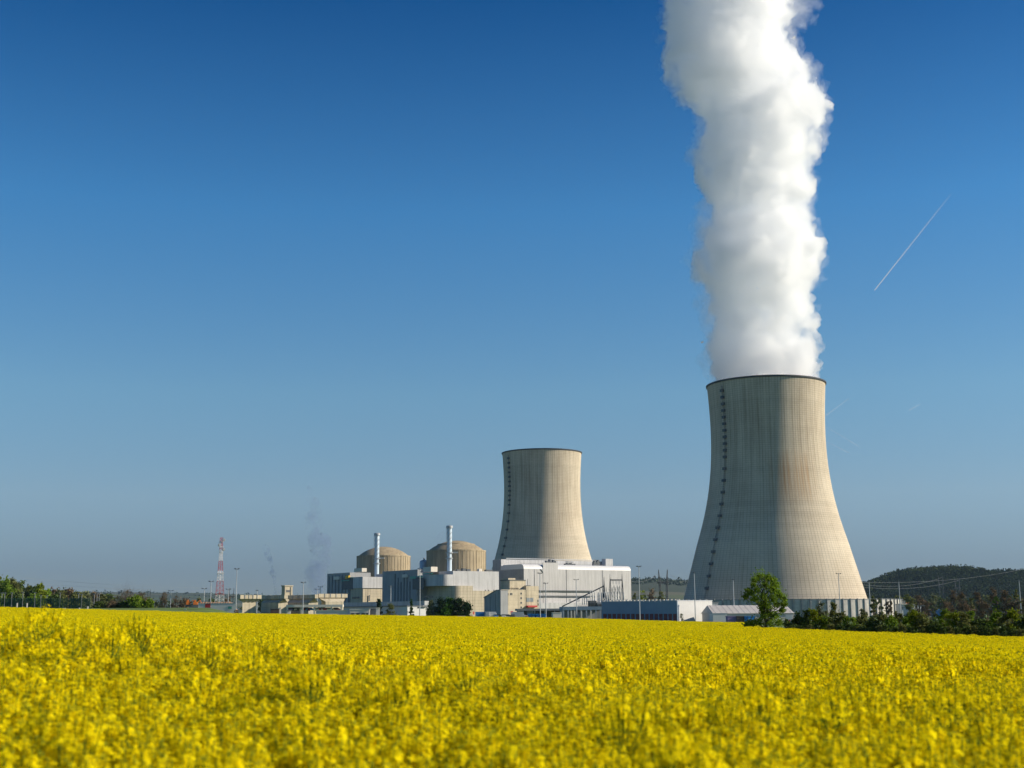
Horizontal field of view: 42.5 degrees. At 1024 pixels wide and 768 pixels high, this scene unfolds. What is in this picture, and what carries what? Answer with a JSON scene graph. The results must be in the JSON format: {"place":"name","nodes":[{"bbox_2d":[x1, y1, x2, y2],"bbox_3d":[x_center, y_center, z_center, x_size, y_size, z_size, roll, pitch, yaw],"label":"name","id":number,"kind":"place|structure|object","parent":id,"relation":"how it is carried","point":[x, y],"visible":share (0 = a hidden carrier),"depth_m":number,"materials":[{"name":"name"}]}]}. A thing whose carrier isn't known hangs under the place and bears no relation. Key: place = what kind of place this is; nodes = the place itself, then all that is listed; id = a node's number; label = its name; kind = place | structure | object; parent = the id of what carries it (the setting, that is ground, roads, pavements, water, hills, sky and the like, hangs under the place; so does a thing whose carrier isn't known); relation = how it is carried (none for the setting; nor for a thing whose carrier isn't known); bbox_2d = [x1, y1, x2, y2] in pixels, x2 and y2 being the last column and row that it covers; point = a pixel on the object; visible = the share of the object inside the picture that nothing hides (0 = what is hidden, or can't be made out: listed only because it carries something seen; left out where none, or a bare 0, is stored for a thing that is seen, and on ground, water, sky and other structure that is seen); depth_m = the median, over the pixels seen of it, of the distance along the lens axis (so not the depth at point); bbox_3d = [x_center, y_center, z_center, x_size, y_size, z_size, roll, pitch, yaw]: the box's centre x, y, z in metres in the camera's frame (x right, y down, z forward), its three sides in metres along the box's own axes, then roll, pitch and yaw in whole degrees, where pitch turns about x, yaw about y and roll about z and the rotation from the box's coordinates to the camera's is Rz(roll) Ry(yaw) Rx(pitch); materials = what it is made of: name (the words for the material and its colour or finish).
{"place":"outdoors","nodes":[
{"label":"outdoors","id":0,"kind":"place"},
{"bbox_2d":[82,592,321,612],"bbox_3d":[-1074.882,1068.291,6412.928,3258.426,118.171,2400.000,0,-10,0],"label":"hill","id":1,"kind":"structure","parent":0,"point":[192,596],"depth_m":6075.20,"materials":[{"name":"green plant"}]},
{"bbox_2d":[82,590,319,599],"bbox_3d":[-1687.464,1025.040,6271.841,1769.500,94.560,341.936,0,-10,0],"label":"horizon wood","id":2,"kind":"object","parent":1,"relation":"on","point":[180,593],"visible":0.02,"depth_m":6288.65,"materials":[{"name":"green plant"}]},
{"bbox_2d":[0,0,1023,594],"label":"sky","id":3,"kind":"structure","parent":0,"point":[291,283],"materials":[{"name":"blue"}]},
{"bbox_2d":[66,608,1022,630],"bbox_3d":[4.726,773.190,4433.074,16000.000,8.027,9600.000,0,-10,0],"label":"ground","id":4,"kind":"structure","parent":0,"point":[204,610],"depth_m":330.82,"materials":[{"name":"green plant"}]},
{"bbox_2d":[0,575,19,606],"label":"tree","id":5,"kind":"object","parent":4,"relation":"on","point":[5,588],"visible":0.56,"depth_m":591.83,"materials":[{"name":"green plant"}]},
{"bbox_2d":[7,577,24,596],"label":"tree","id":6,"kind":"object","parent":4,"relation":"on","point":[14,583],"visible":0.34,"depth_m":602.26,"materials":[{"name":"green plant"}]},
{"bbox_2d":[6,590,25,607],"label":"tree","id":7,"kind":"object","parent":4,"relation":"on","point":[15,595],"visible":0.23,"depth_m":561.16,"materials":[{"name":"green plant"}]},
{"bbox_2d":[25,592,49,607],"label":"tree","id":8,"kind":"object","parent":4,"relation":"on","point":[34,596],"visible":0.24,"depth_m":552.08,"materials":[{"name":"green plant"}]},
{"bbox_2d":[33,581,46,605],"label":"tree","id":9,"kind":"object","parent":4,"relation":"on","point":[39,588],"visible":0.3,"depth_m":592.45,"materials":[{"name":"green plant"}]},
{"bbox_2d":[0,598,89,608],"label":"security fence","id":10,"kind":"object","parent":4,"relation":"on","point":[46,601],"visible":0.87,"depth_m":330.63,"materials":[{"name":"grey"}]},
{"bbox_2d":[47,593,63,607],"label":"tree","id":11,"kind":"object","parent":4,"relation":"on","point":[53,596],"visible":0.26,"depth_m":561.03,"materials":[{"name":"green plant"}]},
{"bbox_2d":[53,587,67,607],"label":"tree","id":12,"kind":"object","parent":4,"relation":"on","point":[62,592],"visible":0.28,"depth_m":680.36,"materials":[{"name":"green plant"}]},
{"bbox_2d":[68,591,86,607],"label":"tree","id":13,"kind":"object","parent":4,"relation":"on","point":[75,595],"visible":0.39,"depth_m":689.41,"materials":[{"name":"green plant"}]},
{"bbox_2d":[80,590,92,607],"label":"tree","id":14,"kind":"object","parent":4,"relation":"on","point":[88,595],"visible":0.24,"depth_m":729.92,"materials":[{"name":"green plant"}]},
{"bbox_2d":[91,601,105,607],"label":"bush","id":15,"kind":"object","parent":4,"relation":"on","point":[99,604],"visible":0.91,"depth_m":339.80,"materials":[{"name":"green plant"}]},
{"bbox_2d":[113,576,141,607],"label":"bare tree","id":16,"kind":"object","parent":4,"relation":"on","point":[126,594],"visible":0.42,"depth_m":414.03,"materials":[{"name":"brown plant"}]},
{"bbox_2d":[121,594,145,607],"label":"bush","id":17,"kind":"object","parent":4,"relation":"on","point":[134,601],"visible":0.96,"depth_m":339.20,"materials":[{"name":"green plant"}]},
{"bbox_2d":[143,597,153,607],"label":"bush","id":18,"kind":"object","parent":4,"relation":"on","point":[149,603],"visible":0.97,"depth_m":339.68,"materials":[{"name":"green plant"}]},
{"bbox_2d":[158,591,168,607],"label":"bare tree","id":19,"kind":"object","parent":4,"relation":"on","point":[164,601],"visible":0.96,"depth_m":513.25,"materials":[{"name":"brown plant"}]},
{"bbox_2d":[169,595,180,607],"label":"bare tree","id":20,"kind":"object","parent":4,"relation":"on","point":[174,601],"visible":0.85,"depth_m":512.91,"materials":[{"name":"brown plant"}]},
{"bbox_2d":[199,603,236,612],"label":"site wall","id":21,"kind":"structure","parent":4,"relation":"on","point":[228,607],"depth_m":513.22,"materials":[{"name":"metal"}]},
{"bbox_2d":[215,537,224,601],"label":"lattice mast","id":22,"kind":"object","parent":4,"relation":"on","point":[222,548],"visible":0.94,"depth_m":753.39,"materials":[{"name":"metal"}]},
{"bbox_2d":[237,595,261,612],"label":"filter house","id":23,"kind":"structure","parent":4,"relation":"on","point":[249,603],"depth_m":635.26,"materials":[{"name":"beige concrete"}]},
{"bbox_2d":[261,595,287,613],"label":"filter house","id":24,"kind":"structure","parent":4,"relation":"on","point":[273,601],"depth_m":639.22,"materials":[{"name":"beige concrete"}]},
{"bbox_2d":[281,585,292,601],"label":"square tower","id":25,"kind":"structure","parent":4,"relation":"on","point":[287,589],"depth_m":683.10,"materials":[{"name":"beige concrete"}]},
{"bbox_2d":[288,594,317,613],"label":"filter house","id":26,"kind":"structure","parent":4,"relation":"on","point":[309,599],"depth_m":639.85,"materials":[{"name":"beige concrete"}]},
{"bbox_2d":[286,604,343,613],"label":"parking canopy","id":27,"kind":"object","parent":4,"relation":"on","point":[331,606],"visible":0.46,"depth_m":553.05,"materials":[{"name":"grey metal"}]},
{"bbox_2d":[316,610,347,614],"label":"barrier wall","id":28,"kind":"structure","parent":4,"relation":"on","point":[342,612],"depth_m":414.13,"materials":[{"name":"white paint"}]},
{"bbox_2d":[318,593,347,609],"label":"filter house","id":29,"kind":"structure","parent":4,"relation":"on","point":[331,599],"depth_m":639.98,"materials":[{"name":"beige concrete"}]},
{"bbox_2d":[327,568,381,602],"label":"reactor annexe","id":30,"kind":"structure","parent":4,"relation":"on","point":[361,587],"depth_m":1164.64,"materials":[{"name":"grey metal"}]},
{"bbox_2d":[349,609,369,614],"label":"gatehouse","id":31,"kind":"object","parent":4,"relation":"on","point":[360,611],"visible":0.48,"depth_m":414.12,"materials":[{"name":"white paint"}]},
{"bbox_2d":[373,533,384,576],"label":"ventilation stack","id":32,"kind":"object","parent":4,"relation":"on","point":[376,554],"visible":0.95,"depth_m":1192.77,"materials":[{"name":"silver paint"}]},
{"bbox_2d":[356,547,410,576],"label":"reactor building","id":33,"kind":"structure","parent":4,"relation":"on","point":[395,559],"depth_m":1205.45,"materials":[{"name":"concrete"}]},
{"bbox_2d":[343,601,428,614],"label":"workshop","id":34,"kind":"structure","parent":4,"relation":"on","point":[363,605],"depth_m":673.43,"materials":[{"name":"grey metal"}]},
{"bbox_2d":[399,606,427,615],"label":"site hut","id":35,"kind":"object","parent":4,"relation":"on","point":[404,610],"visible":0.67,"depth_m":594.32,"materials":[{"name":"white metal"}]},
{"bbox_2d":[425,599,435,615],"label":"leaning tree","id":36,"kind":"object","parent":4,"relation":"on","point":[430,609],"visible":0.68,"depth_m":423.18,"materials":[{"name":"green plant"}]},
{"bbox_2d":[431,597,447,615],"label":"conifer tree","id":37,"kind":"object","parent":4,"relation":"on","point":[439,607],"visible":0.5,"depth_m":422.89,"materials":[{"name":"green plant"}]},
{"bbox_2d":[382,567,502,615],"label":"fuel building","id":38,"kind":"structure","parent":4,"relation":"on","point":[474,588],"depth_m":1070.57,"materials":[{"name":"beige concrete"}]},
{"bbox_2d":[442,595,456,615],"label":"conifer tree","id":39,"kind":"object","parent":4,"relation":"on","point":[450,601],"visible":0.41,"depth_m":423.23,"materials":[{"name":"green plant"}]},
{"bbox_2d":[446,525,457,570],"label":"ventilation stack","id":40,"kind":"object","parent":4,"relation":"on","point":[449,552],"visible":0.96,"depth_m":1083.52,"materials":[{"name":"silver paint"}]},
{"bbox_2d":[426,541,485,574],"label":"reactor building","id":41,"kind":"structure","parent":4,"relation":"on","point":[471,556],"depth_m":1096.57,"materials":[{"name":"concrete"}]},
{"bbox_2d":[450,597,468,615],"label":"conifer tree","id":42,"kind":"object","parent":4,"relation":"on","point":[458,608],"visible":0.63,"depth_m":422.76,"materials":[{"name":"green plant"}]},
{"bbox_2d":[459,600,472,615],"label":"conifer tree","id":43,"kind":"object","parent":4,"relation":"on","point":[468,607],"visible":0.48,"depth_m":422.95,"materials":[{"name":"green plant"}]},
{"bbox_2d":[483,590,507,614],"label":"shed","id":44,"kind":"structure","parent":4,"relation":"on","point":[496,601],"depth_m":881.69,"materials":[{"name":"grey metal"}]},
{"bbox_2d":[0,604,1023,767],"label":"rapeseed crop","id":45,"kind":"object","parent":4,"relation":"on","point":[92,688],"visible":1,"depth_m":11.57,"materials":[{"name":"yellow plant"}]},
{"bbox_2d":[500,578,538,614],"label":"office block","id":46,"kind":"structure","parent":4,"relation":"on","point":[522,594],"depth_m":900.01,"materials":[{"name":"beige concrete"}]},
{"bbox_2d":[515,608,559,617],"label":"open shed","id":47,"kind":"structure","parent":4,"relation":"on","point":[536,611],"depth_m":632.08,"materials":[{"name":"grey metal"}]},
{"bbox_2d":[492,448,591,569],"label":"cooling tower","id":48,"kind":"structure","parent":4,"relation":"on","point":[542,514],"depth_m":1402.94,"materials":[{"name":"concrete"}]},
{"bbox_2d":[493,557,630,608],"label":"turbine hall","id":49,"kind":"structure","parent":4,"relation":"on","point":[560,578],"depth_m":1185.03,"materials":[{"name":"grey metal"}]},
{"bbox_2d":[559,607,601,618],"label":"colonnade store","id":50,"kind":"structure","parent":4,"relation":"on","point":[586,612],"depth_m":612.83,"materials":[{"name":"grey stone"}]},
{"bbox_2d":[562,583,605,606],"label":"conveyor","id":51,"kind":"structure","parent":4,"relation":"on","point":[603,586],"depth_m":935.73,"materials":[{"name":"grey metal"}]},
{"bbox_2d":[588,591,596,606],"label":"transformer","id":52,"kind":"object","parent":4,"relation":"on","point":[592,603],"visible":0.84,"depth_m":917.90,"materials":[{"name":"grey metal"}]},
{"bbox_2d":[601,599,711,620],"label":"blue hall","id":53,"kind":"structure","parent":4,"relation":"on","point":[666,609],"depth_m":563.06,"materials":[{"name":"metal"}]},
{"bbox_2d":[657,569,669,598],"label":"power pylon","id":54,"kind":"object","parent":4,"relation":"on","point":[660,582],"visible":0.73,"depth_m":1482.98,"materials":[{"name":"grey metal"}]},
{"bbox_2d":[709,613,726,621],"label":"store","id":55,"kind":"structure","parent":4,"relation":"on","point":[717,617],"depth_m":526.98,"materials":[{"name":"metal"}]},
{"bbox_2d":[701,605,793,621],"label":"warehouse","id":56,"kind":"structure","parent":4,"relation":"on","point":[740,610],"depth_m":542.57,"materials":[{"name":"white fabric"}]},
{"bbox_2d":[739,566,789,627],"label":"lone tree","id":57,"kind":"object","parent":4,"relation":"on","point":[765,610],"visible":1,"depth_m":137.73,"materials":[{"name":"green plant"}]},
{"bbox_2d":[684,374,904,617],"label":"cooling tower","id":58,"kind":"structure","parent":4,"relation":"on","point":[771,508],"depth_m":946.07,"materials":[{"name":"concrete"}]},
{"bbox_2d":[790,609,801,626],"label":"bush","id":59,"kind":"object","parent":4,"relation":"on","point":[795,620],"visible":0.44,"depth_m":132.39,"materials":[{"name":"green plant"}]},
{"bbox_2d":[798,610,809,628],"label":"bush","id":60,"kind":"object","parent":4,"relation":"on","point":[803,621],"visible":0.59,"depth_m":131.34,"materials":[{"name":"green plant"}]},
{"bbox_2d":[805,608,822,628],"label":"bush","id":61,"kind":"object","parent":4,"relation":"on","point":[813,617],"visible":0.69,"depth_m":131.21,"materials":[{"name":"green plant"}]},
{"bbox_2d":[815,601,828,625],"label":"bush","id":62,"kind":"object","parent":4,"relation":"on","point":[823,613],"visible":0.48,"depth_m":132.39,"materials":[{"name":"green plant"}]},
{"bbox_2d":[818,614,835,628],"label":"bush","id":63,"kind":"object","parent":4,"relation":"on","point":[824,622],"visible":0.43,"depth_m":131.30,"materials":[{"name":"green plant"}]},
{"bbox_2d":[828,601,837,624],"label":"bush","id":64,"kind":"object","parent":4,"relation":"on","point":[833,609],"visible":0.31,"depth_m":130.58,"materials":[{"name":"green plant"}]},
{"bbox_2d":[830,610,849,629],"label":"bush","id":65,"kind":"object","parent":4,"relation":"on","point":[841,615],"visible":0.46,"depth_m":126.40,"materials":[{"name":"green plant"}]},
{"bbox_2d":[839,616,861,628],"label":"bush","id":66,"kind":"object","parent":4,"relation":"on","point":[853,620],"visible":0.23,"depth_m":125.28,"materials":[{"name":"green plant"}]},
{"bbox_2d":[849,613,867,627],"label":"bush","id":67,"kind":"object","parent":4,"relation":"on","point":[859,619],"visible":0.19,"depth_m":126.59,"materials":[{"name":"green plant"}]},
{"bbox_2d":[861,614,880,628],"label":"bush","id":68,"kind":"object","parent":4,"relation":"on","point":[870,623],"visible":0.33,"depth_m":124.22,"materials":[{"name":"green plant"}]},
{"bbox_2d":[870,596,877,617],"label":"budding tree","id":69,"kind":"object","parent":4,"relation":"on","point":[873,608],"visible":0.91,"depth_m":492.75,"materials":[{"name":"green plant"}]},
{"bbox_2d":[873,610,887,628],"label":"bush","id":70,"kind":"object","parent":4,"relation":"on","point":[881,617],"visible":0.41,"depth_m":123.56,"materials":[{"name":"green plant"}]},
{"bbox_2d":[883,600,893,616],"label":"budding tree","id":71,"kind":"object","parent":4,"relation":"on","point":[888,609],"visible":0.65,"depth_m":551.56,"materials":[{"name":"green plant"}]},
{"bbox_2d":[881,614,898,629],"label":"bush","id":72,"kind":"object","parent":4,"relation":"on","point":[890,621],"visible":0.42,"depth_m":120.06,"materials":[{"name":"green plant"}]},
{"bbox_2d":[892,611,903,632],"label":"bush","id":73,"kind":"object","parent":4,"relation":"on","point":[899,617],"visible":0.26,"depth_m":120.99,"materials":[{"name":"green plant"}]},
{"bbox_2d":[903,594,916,616],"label":"budding tree","id":74,"kind":"object","parent":4,"relation":"on","point":[909,606],"visible":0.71,"depth_m":591.05,"materials":[{"name":"green plant"}]},
{"bbox_2d":[905,609,920,631],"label":"bush","id":75,"kind":"object","parent":4,"relation":"on","point":[912,617],"visible":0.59,"depth_m":120.85,"materials":[{"name":"green plant"}]},
{"bbox_2d":[910,611,930,631],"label":"bush","id":76,"kind":"object","parent":4,"relation":"on","point":[922,621],"visible":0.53,"depth_m":119.88,"materials":[{"name":"green plant"}]},
{"bbox_2d":[913,593,928,614],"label":"budding tree","id":77,"kind":"object","parent":4,"relation":"on","point":[918,598],"visible":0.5,"depth_m":630.40,"materials":[{"name":"green plant"}]},
{"bbox_2d":[920,600,932,619],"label":"budding tree","id":78,"kind":"object","parent":4,"relation":"on","point":[927,606],"visible":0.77,"depth_m":629.74,"materials":[{"name":"green plant"}]},
{"bbox_2d":[928,593,938,621],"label":"budding tree","id":79,"kind":"object","parent":4,"relation":"on","point":[934,608],"visible":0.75,"depth_m":413.56,"materials":[{"name":"green plant"}]},
{"bbox_2d":[934,608,949,633],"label":"bush","id":80,"kind":"object","parent":4,"relation":"on","point":[941,616],"visible":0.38,"depth_m":115.07,"materials":[{"name":"green plant"}]},
{"bbox_2d":[938,599,953,625],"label":"budding tree","id":81,"kind":"object","parent":4,"relation":"on","point":[946,605],"visible":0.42,"depth_m":374.20,"materials":[{"name":"green plant"}]},
{"bbox_2d":[942,610,959,632],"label":"bush","id":82,"kind":"object","parent":4,"relation":"on","point":[951,619],"visible":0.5,"depth_m":113.36,"materials":[{"name":"green plant"}]},
{"bbox_2d":[947,587,959,618],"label":"budding tree","id":83,"kind":"object","parent":4,"relation":"on","point":[953,597],"visible":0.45,"depth_m":394.03,"materials":[{"name":"green plant"}]},
{"bbox_2d":[955,591,969,611],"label":"budding tree","id":84,"kind":"object","parent":4,"relation":"on","point":[961,596],"visible":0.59,"depth_m":414.02,"materials":[{"name":"green plant"}]},
{"bbox_2d":[954,611,973,633],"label":"bush","id":85,"kind":"object","parent":4,"relation":"on","point":[964,619],"visible":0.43,"depth_m":112.41,"materials":[{"name":"green plant"}]},
{"bbox_2d":[970,588,986,620],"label":"budding tree","id":86,"kind":"object","parent":4,"relation":"on","point":[978,597],"visible":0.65,"depth_m":394.42,"materials":[{"name":"green plant"}]},
{"bbox_2d":[969,616,990,628],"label":"bush","id":87,"kind":"object","parent":4,"relation":"on","point":[978,622],"visible":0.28,"depth_m":112.35,"materials":[{"name":"green plant"}]},
{"bbox_2d":[975,602,990,619],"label":"budding tree","id":88,"kind":"object","parent":4,"relation":"on","point":[984,605],"visible":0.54,"depth_m":354.31,"materials":[{"name":"green plant"}]},
{"bbox_2d":[983,611,1003,629],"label":"bush","id":89,"kind":"object","parent":4,"relation":"on","point":[993,618],"visible":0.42,"depth_m":110.76,"materials":[{"name":"green plant"}]},
{"bbox_2d":[988,585,998,622],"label":"budding tree","id":90,"kind":"object","parent":4,"relation":"on","point":[993,595],"visible":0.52,"depth_m":384.54,"materials":[{"name":"green plant"}]},
{"bbox_2d":[992,596,1000,612],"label":"budding tree","id":91,"kind":"object","parent":4,"relation":"on","point":[995,608],"visible":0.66,"depth_m":374.47,"materials":[{"name":"green plant"}]},
{"bbox_2d":[995,613,1011,634],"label":"bush","id":92,"kind":"object","parent":4,"relation":"on","point":[1003,619],"visible":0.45,"depth_m":109.39,"materials":[{"name":"green plant"}]},
{"bbox_2d":[997,589,1011,621],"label":"budding tree","id":93,"kind":"object","parent":4,"relation":"on","point":[1003,596],"visible":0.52,"depth_m":374.59,"materials":[{"name":"green plant"}]},
{"bbox_2d":[1004,599,1021,622],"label":"budding tree","id":94,"kind":"object","parent":4,"relation":"on","point":[1011,605],"visible":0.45,"depth_m":354.75,"materials":[{"name":"green plant"}]},
{"bbox_2d":[1006,609,1021,635],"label":"bush","id":95,"kind":"object","parent":4,"relation":"on","point":[1013,614],"visible":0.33,"depth_m":108.89,"materials":[{"name":"green plant"}]},
{"bbox_2d":[1012,614,1023,635],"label":"bush","id":96,"kind":"object","parent":4,"relation":"on","point":[1019,623],"visible":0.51,"depth_m":106.53,"materials":[{"name":"green plant"}]},
{"bbox_2d":[631,579,687,600],"bbox_3d":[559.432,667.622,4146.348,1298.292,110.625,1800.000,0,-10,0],"label":"hill behind plant","id":97,"kind":"structure","parent":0,"point":[676,592],"depth_m":3786.13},
{"bbox_2d":[631,576,687,585],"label":"distant ridge wood","id":98,"kind":"object","parent":97,"relation":"on","point":[651,580],"visible":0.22,"depth_m":3981.14,"materials":[{"name":"green plant"}]},
{"bbox_2d":[865,580,1010,612],"bbox_3d":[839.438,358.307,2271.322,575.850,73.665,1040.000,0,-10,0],"label":"hill","id":99,"kind":"structure","parent":0,"point":[952,589],"depth_m":2048.16,"materials":[{"name":"green plant"}]},
{"bbox_2d":[869,564,979,584],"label":"hilltop spring wood","id":100,"kind":"object","parent":99,"relation":"on","point":[916,569],"visible":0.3,"depth_m":2223.72,"materials":[{"name":"green plant"}]},
{"bbox_2d":[862,564,1023,609],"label":"hillside forest","id":101,"kind":"object","parent":99,"relation":"on","point":[998,581],"visible":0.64,"depth_m":2088.35,"materials":[{"name":"green plant"}]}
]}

